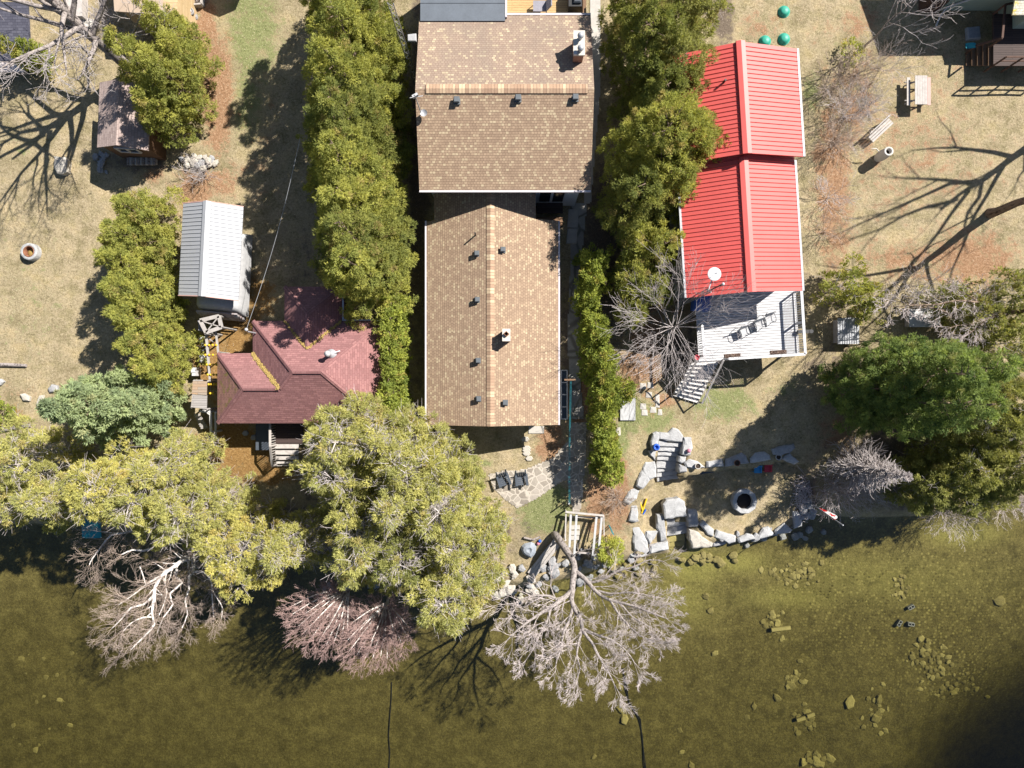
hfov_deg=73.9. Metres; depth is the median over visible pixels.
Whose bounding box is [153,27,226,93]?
cedar tree
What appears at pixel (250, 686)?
ground
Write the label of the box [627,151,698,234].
cedar tree
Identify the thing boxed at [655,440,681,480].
stone stairs
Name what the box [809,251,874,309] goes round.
scrub cedar
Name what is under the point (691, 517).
lake boulder
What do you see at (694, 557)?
shore rock
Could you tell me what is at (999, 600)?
lake stone
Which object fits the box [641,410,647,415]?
stepping slab
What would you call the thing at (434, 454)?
shore cedar
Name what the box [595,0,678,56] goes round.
cedar tree
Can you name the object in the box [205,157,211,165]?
heap stone
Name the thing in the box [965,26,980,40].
grey bin
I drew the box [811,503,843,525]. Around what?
flag
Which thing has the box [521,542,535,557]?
grey tarp bundle
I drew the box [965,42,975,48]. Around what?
teal towel
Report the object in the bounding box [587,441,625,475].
hedge cedar
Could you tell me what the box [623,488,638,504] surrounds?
terrace boulder
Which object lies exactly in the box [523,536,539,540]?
curved log
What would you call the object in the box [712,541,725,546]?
lake boulder
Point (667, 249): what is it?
cedar
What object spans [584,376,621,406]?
hedge cedar
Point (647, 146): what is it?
cedar tree
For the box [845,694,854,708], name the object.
lake stone
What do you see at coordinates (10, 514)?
shore cedar
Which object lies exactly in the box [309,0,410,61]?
tall cedar
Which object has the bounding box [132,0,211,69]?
cedar tree
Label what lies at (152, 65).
cedar tree
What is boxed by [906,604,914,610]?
concrete block
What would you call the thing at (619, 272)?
cedar
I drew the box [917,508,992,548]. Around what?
bare shrub
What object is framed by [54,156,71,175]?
pale boulder
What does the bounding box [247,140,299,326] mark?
overhead wire
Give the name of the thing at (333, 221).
tall cedar
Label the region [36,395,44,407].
lawn rock
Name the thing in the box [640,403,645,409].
stepping slab
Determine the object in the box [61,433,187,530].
shore cedar
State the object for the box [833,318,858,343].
tin lean to
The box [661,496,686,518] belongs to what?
lake landing
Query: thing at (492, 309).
house
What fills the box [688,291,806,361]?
lake deck
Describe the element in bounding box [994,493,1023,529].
bare shrub
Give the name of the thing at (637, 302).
cedar
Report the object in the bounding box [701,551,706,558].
shore rock
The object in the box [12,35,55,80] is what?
round shrub
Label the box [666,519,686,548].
lake steps
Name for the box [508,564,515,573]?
shore rock
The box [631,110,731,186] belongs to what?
cedar tree
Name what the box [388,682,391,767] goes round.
water pipe
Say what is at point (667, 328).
deck tree
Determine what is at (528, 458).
garden stone
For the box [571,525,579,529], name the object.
path slab
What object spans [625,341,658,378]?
bare shrub
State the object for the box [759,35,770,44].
septic lid
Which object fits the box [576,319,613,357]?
hedge cedar
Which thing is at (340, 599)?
red birch
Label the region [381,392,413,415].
hedge cedar
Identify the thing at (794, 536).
shore rock
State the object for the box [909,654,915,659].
lake stone
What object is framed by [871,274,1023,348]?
leaning birch
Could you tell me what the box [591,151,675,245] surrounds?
cedar tree
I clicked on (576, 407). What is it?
walkway
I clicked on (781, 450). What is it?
wall boulder
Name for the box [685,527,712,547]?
lake boulder
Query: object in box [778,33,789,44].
septic lid
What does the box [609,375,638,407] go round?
hedge cedar
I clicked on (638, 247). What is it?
cedar
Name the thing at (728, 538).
lake boulder
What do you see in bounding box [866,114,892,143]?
rustic bench
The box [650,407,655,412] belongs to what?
stepping slab
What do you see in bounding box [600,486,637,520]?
bare shrub
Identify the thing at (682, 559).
shore rock
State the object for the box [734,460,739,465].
plant pot
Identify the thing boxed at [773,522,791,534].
lake boulder
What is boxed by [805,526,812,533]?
shore cobble
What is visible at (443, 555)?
shore cedar
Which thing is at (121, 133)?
brown shed
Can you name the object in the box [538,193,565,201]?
sliding door
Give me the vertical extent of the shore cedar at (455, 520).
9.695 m
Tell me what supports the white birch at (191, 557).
on the ground
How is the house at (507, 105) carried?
on the ground
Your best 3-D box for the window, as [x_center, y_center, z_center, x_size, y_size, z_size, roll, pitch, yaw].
[-22.717,-13.831,40.250,1.381,0.760,0.141,4,90,0]
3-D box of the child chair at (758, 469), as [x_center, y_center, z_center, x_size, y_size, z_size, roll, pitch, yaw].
[15.528,5.382,43.021,0.480,0.662,0.515,0,90,0]
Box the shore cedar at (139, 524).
[97,452,216,551]
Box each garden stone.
[521,437,528,441]
[525,456,532,460]
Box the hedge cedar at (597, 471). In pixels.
[588,462,625,488]
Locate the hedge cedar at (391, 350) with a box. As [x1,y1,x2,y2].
[376,334,412,363]
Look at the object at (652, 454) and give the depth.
41.86 m
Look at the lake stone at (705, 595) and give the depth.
44.25 m
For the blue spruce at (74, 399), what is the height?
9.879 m
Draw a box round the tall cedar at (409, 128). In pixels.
[349,77,415,154]
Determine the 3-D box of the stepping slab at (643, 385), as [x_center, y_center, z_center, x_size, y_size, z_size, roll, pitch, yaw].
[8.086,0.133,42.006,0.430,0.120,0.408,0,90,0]
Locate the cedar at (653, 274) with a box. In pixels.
[627,266,676,309]
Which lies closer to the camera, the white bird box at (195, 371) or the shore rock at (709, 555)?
the white bird box at (195, 371)
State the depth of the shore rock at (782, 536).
43.92 m
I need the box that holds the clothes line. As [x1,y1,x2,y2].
[564,379,575,503]
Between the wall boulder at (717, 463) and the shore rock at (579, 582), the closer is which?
the wall boulder at (717, 463)
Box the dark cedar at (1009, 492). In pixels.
[915,442,1023,519]
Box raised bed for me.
[194,0,204,7]
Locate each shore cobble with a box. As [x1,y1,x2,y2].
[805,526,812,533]
[809,507,816,514]
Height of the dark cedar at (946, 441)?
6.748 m
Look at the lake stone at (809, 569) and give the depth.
44.27 m
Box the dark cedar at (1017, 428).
[930,381,1023,469]
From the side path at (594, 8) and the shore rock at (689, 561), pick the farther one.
the shore rock at (689, 561)
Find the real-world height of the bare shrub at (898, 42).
2.847 m
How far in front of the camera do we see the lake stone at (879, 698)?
44.90 m
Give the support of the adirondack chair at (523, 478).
on the patio
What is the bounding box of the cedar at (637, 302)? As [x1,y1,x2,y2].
[612,290,653,331]
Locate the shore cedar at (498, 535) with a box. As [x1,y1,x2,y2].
[466,492,519,557]
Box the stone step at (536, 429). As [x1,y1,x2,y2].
[529,426,543,432]
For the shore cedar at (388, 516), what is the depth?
33.02 m
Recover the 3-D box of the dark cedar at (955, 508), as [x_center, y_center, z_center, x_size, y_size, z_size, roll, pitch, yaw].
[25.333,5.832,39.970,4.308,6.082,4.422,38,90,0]
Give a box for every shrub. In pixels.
[0,33,50,73]
[0,399,16,425]
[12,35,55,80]
[82,0,126,37]
[161,3,202,40]
[170,151,218,192]
[591,534,625,567]
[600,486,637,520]
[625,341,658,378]
[808,47,889,128]
[808,108,878,170]
[808,169,861,225]
[809,457,875,527]
[812,209,856,244]
[820,71,898,159]
[828,33,914,100]
[828,454,897,521]
[856,75,895,113]
[859,28,926,88]
[889,250,956,308]
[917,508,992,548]
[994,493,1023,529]
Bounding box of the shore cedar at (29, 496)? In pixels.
[5,447,115,528]
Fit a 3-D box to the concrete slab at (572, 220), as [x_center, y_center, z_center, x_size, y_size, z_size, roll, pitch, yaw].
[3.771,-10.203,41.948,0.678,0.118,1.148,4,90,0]
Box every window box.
[724,353,742,357]
[770,350,787,355]
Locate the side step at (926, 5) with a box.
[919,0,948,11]
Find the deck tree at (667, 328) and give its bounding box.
[599,239,787,428]
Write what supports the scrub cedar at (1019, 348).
on the ground
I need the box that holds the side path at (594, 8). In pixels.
[584,0,599,203]
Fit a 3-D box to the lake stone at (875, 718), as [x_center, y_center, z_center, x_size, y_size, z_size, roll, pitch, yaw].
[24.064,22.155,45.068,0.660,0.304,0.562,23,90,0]
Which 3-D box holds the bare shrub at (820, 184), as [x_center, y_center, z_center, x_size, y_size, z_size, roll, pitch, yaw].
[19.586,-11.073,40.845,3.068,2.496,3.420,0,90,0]
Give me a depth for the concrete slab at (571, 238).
41.92 m
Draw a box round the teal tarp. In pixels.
[82,512,101,537]
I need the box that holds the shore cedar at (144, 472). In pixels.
[119,422,227,495]
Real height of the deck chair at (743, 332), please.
1.002 m
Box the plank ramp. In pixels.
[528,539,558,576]
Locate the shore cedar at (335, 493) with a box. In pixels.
[282,412,381,523]
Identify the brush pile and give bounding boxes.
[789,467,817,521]
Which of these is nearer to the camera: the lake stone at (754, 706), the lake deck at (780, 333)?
the lake deck at (780, 333)
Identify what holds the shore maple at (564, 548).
on the ground
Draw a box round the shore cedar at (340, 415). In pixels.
[296,388,403,484]
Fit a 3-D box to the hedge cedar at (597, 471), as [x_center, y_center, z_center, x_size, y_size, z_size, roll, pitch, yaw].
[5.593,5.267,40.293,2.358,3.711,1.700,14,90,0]
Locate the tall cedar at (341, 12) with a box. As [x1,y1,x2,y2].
[304,0,411,104]
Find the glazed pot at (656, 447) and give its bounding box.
[653,444,659,450]
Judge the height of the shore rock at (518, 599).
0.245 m
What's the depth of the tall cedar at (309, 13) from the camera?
38.08 m
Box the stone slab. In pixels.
[81,18,93,27]
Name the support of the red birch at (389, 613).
on the ground
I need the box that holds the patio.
[488,422,586,511]
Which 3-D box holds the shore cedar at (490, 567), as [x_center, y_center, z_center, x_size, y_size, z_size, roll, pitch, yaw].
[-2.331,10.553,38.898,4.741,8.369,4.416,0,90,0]
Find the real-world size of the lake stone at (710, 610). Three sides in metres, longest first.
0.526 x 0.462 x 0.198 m
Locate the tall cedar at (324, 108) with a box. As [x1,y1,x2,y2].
[295,75,416,188]
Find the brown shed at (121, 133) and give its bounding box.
[97,79,167,160]
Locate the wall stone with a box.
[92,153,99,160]
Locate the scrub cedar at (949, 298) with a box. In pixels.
[913,274,974,327]
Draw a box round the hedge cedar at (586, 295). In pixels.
[568,286,601,314]
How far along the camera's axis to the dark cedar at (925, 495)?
38.63 m
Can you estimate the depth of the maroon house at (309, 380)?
38.42 m
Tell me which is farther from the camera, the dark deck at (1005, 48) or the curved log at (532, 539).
the curved log at (532, 539)
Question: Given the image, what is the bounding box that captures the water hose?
[622,668,645,767]
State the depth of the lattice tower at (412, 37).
36.33 m
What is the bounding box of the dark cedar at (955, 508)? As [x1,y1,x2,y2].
[895,444,992,519]
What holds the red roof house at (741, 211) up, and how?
on the ground
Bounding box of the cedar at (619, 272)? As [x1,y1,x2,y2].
[603,253,650,304]
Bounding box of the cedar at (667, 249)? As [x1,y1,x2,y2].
[632,218,685,278]
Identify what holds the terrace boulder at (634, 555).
on the ground
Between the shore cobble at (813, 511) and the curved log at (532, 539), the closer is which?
the curved log at (532, 539)
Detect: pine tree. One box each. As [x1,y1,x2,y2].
[817,351,918,438]
[830,331,989,416]
[845,353,1012,442]
[885,332,1023,401]
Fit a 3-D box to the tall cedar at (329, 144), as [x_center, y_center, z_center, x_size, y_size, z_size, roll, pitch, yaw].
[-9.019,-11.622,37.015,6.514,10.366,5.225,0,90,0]
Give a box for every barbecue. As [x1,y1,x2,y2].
[568,0,581,12]
[691,296,710,311]
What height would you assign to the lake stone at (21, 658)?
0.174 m
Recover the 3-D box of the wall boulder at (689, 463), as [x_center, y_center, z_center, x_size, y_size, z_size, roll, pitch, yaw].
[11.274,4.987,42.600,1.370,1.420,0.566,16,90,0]
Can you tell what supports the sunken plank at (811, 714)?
on the lake stone
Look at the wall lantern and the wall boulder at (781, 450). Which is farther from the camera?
the wall boulder at (781, 450)
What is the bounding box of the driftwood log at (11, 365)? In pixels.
[0,363,26,366]
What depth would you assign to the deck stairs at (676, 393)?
40.86 m
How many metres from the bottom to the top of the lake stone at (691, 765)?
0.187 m
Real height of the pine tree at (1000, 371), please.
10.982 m
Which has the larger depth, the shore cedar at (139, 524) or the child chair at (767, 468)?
the child chair at (767, 468)
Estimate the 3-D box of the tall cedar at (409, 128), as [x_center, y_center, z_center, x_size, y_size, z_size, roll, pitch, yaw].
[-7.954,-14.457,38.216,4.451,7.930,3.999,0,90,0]
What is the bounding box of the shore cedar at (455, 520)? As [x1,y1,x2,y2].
[402,449,486,549]
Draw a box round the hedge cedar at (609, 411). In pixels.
[587,397,621,424]
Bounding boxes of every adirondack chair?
[496,469,511,487]
[515,469,528,486]
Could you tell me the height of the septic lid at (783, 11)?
0.300 m
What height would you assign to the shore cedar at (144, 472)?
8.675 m
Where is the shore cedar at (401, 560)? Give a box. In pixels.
[362,509,459,597]
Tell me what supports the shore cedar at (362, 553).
on the ground
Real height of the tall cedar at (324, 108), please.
10.397 m
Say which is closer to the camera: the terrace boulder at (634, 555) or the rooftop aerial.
the rooftop aerial
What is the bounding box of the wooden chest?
[620,398,635,420]
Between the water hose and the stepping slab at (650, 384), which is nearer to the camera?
the stepping slab at (650, 384)
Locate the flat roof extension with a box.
[420,0,506,21]
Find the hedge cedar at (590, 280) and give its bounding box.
[573,265,607,295]
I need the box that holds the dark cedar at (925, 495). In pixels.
[868,438,970,515]
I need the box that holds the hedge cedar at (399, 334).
[377,321,412,349]
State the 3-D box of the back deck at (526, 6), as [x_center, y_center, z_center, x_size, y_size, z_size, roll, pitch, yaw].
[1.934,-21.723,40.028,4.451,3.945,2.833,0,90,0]
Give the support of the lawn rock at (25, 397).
on the ground
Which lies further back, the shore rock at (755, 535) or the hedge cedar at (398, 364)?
the shore rock at (755, 535)
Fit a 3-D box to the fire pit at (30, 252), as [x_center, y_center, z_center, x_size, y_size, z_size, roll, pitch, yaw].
[-29.565,-8.105,41.833,1.062,0.490,1.079,0,90,0]
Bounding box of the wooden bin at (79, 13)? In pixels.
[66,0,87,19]
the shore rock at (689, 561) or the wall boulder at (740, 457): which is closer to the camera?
the wall boulder at (740, 457)
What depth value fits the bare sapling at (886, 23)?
37.89 m
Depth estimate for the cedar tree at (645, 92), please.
35.66 m
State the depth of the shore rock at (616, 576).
44.00 m
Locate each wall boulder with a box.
[675,462,686,471]
[683,459,703,468]
[706,458,723,466]
[724,452,748,466]
[750,452,770,462]
[771,443,794,455]
[782,453,798,464]
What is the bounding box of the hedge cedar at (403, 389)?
[375,380,411,411]
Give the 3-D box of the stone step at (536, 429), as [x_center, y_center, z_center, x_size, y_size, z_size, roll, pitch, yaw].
[1.503,2.818,42.100,0.950,0.300,0.450,0,90,0]
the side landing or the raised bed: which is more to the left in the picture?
the raised bed
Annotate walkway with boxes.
[568,203,586,418]
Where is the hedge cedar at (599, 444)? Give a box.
[589,426,621,460]
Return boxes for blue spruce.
[34,363,167,451]
[100,371,189,437]
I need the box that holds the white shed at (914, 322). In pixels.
[904,309,940,326]
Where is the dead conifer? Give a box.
[820,430,912,502]
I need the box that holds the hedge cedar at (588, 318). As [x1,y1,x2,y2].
[572,300,613,338]
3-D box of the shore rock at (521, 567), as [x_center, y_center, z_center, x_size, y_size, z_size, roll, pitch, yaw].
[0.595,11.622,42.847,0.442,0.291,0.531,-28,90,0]
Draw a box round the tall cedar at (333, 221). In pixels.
[306,201,417,303]
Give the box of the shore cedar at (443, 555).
[413,494,502,575]
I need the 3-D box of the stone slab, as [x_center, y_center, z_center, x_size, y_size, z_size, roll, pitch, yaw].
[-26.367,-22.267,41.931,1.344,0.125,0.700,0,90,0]
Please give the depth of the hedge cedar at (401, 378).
38.77 m
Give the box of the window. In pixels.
[113,146,141,153]
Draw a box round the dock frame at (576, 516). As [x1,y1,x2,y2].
[563,509,604,557]
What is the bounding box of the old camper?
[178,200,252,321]
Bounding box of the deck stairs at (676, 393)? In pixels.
[672,360,723,403]
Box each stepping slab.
[640,383,645,388]
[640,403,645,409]
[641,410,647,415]
[646,392,651,397]
[647,382,653,387]
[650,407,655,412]
[655,394,659,407]
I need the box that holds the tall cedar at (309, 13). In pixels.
[298,0,373,36]
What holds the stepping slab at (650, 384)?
on the ground
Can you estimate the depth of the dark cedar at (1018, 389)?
36.82 m
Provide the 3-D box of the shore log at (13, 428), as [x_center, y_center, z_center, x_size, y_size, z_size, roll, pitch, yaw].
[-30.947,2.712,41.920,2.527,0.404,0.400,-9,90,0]
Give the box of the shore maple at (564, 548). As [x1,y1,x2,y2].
[479,531,689,716]
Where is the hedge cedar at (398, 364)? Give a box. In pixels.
[378,350,409,374]
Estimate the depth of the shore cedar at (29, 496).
36.47 m
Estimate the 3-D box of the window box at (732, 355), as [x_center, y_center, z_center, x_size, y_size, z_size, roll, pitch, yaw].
[12.637,-1.682,38.992,1.103,0.517,0.416,0,90,0]
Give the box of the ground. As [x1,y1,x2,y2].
[0,0,1023,767]
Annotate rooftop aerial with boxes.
[410,93,426,115]
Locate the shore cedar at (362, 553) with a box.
[319,480,420,590]
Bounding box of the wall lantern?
[796,329,813,333]
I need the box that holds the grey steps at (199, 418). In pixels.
[194,410,222,435]
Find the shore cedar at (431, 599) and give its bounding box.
[399,541,496,640]
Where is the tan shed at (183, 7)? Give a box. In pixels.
[114,0,196,30]
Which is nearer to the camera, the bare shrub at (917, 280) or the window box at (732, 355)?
the window box at (732, 355)
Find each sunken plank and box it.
[771,625,790,631]
[796,715,805,721]
[806,712,814,717]
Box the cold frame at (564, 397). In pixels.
[560,370,567,418]
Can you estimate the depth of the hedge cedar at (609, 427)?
39.27 m
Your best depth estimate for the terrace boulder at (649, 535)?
42.89 m
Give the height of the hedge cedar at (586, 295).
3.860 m
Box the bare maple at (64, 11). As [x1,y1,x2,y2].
[0,0,182,107]
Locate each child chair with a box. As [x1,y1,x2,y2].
[752,466,762,472]
[763,465,772,471]
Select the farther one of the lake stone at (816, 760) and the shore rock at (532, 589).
the lake stone at (816, 760)
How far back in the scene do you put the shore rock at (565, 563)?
42.83 m
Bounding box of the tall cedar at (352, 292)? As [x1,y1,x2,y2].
[319,235,419,333]
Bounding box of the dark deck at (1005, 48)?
[965,2,1023,72]
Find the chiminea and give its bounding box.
[873,147,892,161]
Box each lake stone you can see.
[18,656,24,661]
[614,683,622,689]
[616,705,624,713]
[621,714,628,724]
[689,761,694,767]
[702,592,708,599]
[707,607,713,613]
[712,650,717,655]
[751,701,756,709]
[773,694,781,701]
[800,758,807,766]
[807,566,812,572]
[812,756,819,763]
[826,755,835,762]
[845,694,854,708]
[871,713,880,723]
[876,694,881,703]
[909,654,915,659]
[917,634,924,642]
[993,596,1004,605]
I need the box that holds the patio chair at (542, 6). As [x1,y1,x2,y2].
[533,0,551,12]
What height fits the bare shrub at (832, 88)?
3.744 m
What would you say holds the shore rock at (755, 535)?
on the ground
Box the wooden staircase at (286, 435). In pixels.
[269,423,302,466]
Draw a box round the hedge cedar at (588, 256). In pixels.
[571,241,610,278]
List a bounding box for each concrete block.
[896,619,902,626]
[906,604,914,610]
[906,621,914,626]
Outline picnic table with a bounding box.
[904,75,930,105]
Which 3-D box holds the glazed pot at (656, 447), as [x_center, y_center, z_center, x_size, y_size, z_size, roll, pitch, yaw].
[8.782,3.846,41.490,0.440,0.340,0.440,0,90,0]
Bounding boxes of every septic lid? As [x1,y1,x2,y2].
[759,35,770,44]
[778,6,789,17]
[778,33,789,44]
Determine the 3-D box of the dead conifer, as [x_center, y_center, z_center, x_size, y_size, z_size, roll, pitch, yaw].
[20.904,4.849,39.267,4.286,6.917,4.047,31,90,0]
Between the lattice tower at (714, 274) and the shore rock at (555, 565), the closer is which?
the lattice tower at (714, 274)
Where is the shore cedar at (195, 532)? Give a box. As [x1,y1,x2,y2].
[147,461,261,554]
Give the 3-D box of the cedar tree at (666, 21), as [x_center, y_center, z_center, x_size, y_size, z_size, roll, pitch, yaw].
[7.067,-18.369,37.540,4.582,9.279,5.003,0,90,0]
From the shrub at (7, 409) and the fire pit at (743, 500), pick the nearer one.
the shrub at (7, 409)
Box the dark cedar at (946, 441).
[896,430,1005,496]
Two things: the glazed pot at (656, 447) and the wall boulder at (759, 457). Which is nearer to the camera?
the glazed pot at (656, 447)
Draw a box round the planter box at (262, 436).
[256,423,274,449]
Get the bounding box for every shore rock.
[498,588,506,596]
[505,585,516,594]
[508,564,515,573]
[516,596,523,603]
[518,564,525,571]
[526,574,534,583]
[528,584,536,591]
[535,581,541,587]
[548,556,555,565]
[548,563,558,570]
[552,569,559,577]
[552,585,558,592]
[561,559,568,566]
[576,578,583,586]
[587,560,593,568]
[614,573,621,579]
[623,561,630,569]
[627,557,634,562]
[635,557,642,565]
[651,565,657,571]
[678,557,685,562]
[687,558,692,564]
[691,554,698,561]
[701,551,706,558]
[706,553,712,559]
[712,556,719,562]
[717,557,726,567]
[728,551,737,558]
[753,532,759,540]
[779,534,786,539]
[791,532,798,540]
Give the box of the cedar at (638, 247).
[607,214,662,274]
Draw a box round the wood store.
[191,380,216,409]
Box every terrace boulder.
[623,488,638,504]
[628,505,638,521]
[629,553,647,556]
[632,527,648,553]
[635,461,656,488]
[645,531,657,544]
[649,540,668,553]
[655,512,666,540]
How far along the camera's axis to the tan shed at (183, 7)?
39.71 m
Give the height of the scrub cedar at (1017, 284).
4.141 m
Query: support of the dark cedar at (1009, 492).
on the ground
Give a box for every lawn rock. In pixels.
[20,393,31,400]
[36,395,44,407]
[48,384,59,392]
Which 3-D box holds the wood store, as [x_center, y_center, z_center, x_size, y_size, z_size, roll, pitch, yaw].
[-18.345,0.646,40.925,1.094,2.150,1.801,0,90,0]
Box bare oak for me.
[985,197,1023,218]
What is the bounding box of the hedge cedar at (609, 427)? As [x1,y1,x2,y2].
[585,410,618,440]
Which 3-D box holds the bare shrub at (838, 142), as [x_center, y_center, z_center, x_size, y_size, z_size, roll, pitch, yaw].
[19.926,-14.533,40.276,4.033,3.628,3.744,0,90,0]
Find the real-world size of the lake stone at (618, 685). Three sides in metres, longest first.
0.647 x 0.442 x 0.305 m
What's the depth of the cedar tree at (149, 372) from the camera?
38.83 m
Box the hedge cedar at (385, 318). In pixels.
[377,308,409,331]
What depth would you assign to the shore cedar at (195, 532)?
36.55 m
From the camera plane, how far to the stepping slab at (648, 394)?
41.98 m
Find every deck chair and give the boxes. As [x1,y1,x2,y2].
[735,323,751,337]
[750,316,766,330]
[760,311,776,324]
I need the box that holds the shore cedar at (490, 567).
[436,543,509,618]
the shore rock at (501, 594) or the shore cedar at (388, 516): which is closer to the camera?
the shore cedar at (388, 516)
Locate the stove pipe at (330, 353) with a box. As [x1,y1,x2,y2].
[324,349,339,357]
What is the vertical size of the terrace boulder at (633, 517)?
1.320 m
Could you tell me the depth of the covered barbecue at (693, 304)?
39.20 m
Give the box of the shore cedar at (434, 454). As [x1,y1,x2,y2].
[356,401,477,516]
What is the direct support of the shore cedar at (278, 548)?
on the ground
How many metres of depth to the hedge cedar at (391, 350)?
38.45 m
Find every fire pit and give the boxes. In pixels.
[20,243,41,260]
[730,488,756,512]
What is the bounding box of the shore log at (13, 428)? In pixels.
[0,423,30,432]
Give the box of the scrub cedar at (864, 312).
[840,280,893,326]
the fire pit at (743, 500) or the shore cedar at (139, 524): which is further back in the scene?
the fire pit at (743, 500)
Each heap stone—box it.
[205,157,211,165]
[212,159,218,166]
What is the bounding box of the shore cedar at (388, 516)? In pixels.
[362,458,450,538]
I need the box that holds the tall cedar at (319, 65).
[301,32,415,144]
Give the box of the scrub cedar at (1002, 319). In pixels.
[929,289,1019,351]
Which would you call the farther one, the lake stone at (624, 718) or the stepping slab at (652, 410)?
the lake stone at (624, 718)
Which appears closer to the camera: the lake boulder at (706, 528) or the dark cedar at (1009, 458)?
the dark cedar at (1009, 458)
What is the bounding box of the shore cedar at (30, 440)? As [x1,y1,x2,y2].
[0,412,98,505]
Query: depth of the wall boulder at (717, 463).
41.91 m
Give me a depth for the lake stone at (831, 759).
45.14 m
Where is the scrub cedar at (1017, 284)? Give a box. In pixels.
[968,265,1023,331]
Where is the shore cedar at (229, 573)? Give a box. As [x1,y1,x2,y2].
[190,494,313,604]
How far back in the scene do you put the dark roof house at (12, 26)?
40.91 m
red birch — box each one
[275,575,368,663]
[332,584,417,676]
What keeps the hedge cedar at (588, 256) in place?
on the ground
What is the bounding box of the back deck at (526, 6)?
[507,0,585,12]
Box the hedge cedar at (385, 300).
[379,289,413,318]
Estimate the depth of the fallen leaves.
38.43 m
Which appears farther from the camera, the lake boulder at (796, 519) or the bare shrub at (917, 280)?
the lake boulder at (796, 519)
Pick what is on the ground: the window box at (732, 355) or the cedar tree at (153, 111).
the cedar tree at (153, 111)
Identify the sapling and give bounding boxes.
[840,36,866,68]
[864,0,969,47]
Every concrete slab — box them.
[566,228,576,243]
[567,209,578,227]
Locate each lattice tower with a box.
[387,2,416,86]
[678,267,724,306]
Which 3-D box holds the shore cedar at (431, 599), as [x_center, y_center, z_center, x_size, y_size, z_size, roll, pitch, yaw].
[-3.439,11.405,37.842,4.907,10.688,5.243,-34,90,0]
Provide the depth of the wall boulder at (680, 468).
41.98 m
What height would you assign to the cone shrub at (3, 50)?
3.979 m
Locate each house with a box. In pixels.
[0,2,31,72]
[216,285,382,423]
[415,13,593,205]
[425,193,559,425]
[665,40,804,297]
[935,0,1023,28]
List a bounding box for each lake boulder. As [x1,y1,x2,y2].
[685,508,698,526]
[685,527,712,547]
[699,519,713,535]
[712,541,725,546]
[714,529,735,543]
[736,533,755,542]
[758,526,773,538]
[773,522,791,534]
[790,511,801,528]
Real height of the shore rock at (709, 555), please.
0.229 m
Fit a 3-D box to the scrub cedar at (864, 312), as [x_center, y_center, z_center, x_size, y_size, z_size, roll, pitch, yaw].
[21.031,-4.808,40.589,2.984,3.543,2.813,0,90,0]
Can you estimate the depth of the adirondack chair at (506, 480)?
41.49 m
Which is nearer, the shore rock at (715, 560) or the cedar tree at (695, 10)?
the cedar tree at (695, 10)
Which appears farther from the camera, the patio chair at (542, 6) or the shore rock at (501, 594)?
the shore rock at (501, 594)
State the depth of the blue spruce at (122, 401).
38.54 m
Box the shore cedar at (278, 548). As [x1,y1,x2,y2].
[258,497,343,576]
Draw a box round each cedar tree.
[92,239,179,298]
[96,205,180,280]
[96,262,185,327]
[102,23,196,109]
[102,287,190,351]
[108,185,190,252]
[112,312,204,374]
[126,343,206,399]
[128,83,203,148]
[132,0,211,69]
[134,43,218,125]
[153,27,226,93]
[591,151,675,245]
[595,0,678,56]
[596,88,720,219]
[598,0,689,97]
[605,53,701,147]
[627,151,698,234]
[628,25,720,118]
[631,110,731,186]
[640,0,734,52]
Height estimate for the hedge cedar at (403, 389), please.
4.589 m
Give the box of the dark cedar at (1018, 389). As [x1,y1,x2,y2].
[948,375,1023,440]
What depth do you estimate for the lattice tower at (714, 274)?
35.44 m
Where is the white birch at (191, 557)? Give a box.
[67,512,238,676]
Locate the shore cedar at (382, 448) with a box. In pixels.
[355,402,434,470]
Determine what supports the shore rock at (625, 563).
on the ground
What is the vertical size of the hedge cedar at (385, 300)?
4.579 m
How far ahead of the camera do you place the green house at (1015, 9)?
41.10 m
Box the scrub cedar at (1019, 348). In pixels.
[969,318,1023,372]
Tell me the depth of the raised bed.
41.76 m
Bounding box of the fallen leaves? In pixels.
[251,320,341,389]
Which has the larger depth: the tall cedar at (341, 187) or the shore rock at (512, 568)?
the shore rock at (512, 568)
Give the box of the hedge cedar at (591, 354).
[575,341,620,376]
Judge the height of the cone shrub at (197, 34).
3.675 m
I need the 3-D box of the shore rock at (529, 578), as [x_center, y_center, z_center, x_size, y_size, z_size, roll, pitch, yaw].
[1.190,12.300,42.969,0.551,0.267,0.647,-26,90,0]
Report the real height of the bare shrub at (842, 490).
2.732 m
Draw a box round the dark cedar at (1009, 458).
[937,417,1023,508]
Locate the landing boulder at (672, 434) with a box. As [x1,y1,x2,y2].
[659,427,682,441]
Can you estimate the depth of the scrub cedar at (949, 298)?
39.82 m
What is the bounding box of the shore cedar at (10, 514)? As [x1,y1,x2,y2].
[0,468,88,536]
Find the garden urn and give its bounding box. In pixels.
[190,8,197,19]
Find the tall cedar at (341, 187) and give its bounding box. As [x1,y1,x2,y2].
[312,164,410,261]
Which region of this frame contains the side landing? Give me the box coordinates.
[537,203,562,227]
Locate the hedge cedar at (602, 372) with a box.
[576,361,617,396]
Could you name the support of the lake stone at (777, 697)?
on the ground
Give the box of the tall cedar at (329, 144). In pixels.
[301,120,412,216]
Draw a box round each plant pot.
[695,463,700,468]
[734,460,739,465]
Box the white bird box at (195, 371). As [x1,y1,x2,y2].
[191,368,200,375]
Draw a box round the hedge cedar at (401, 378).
[376,365,411,392]
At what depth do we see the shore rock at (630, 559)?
43.50 m

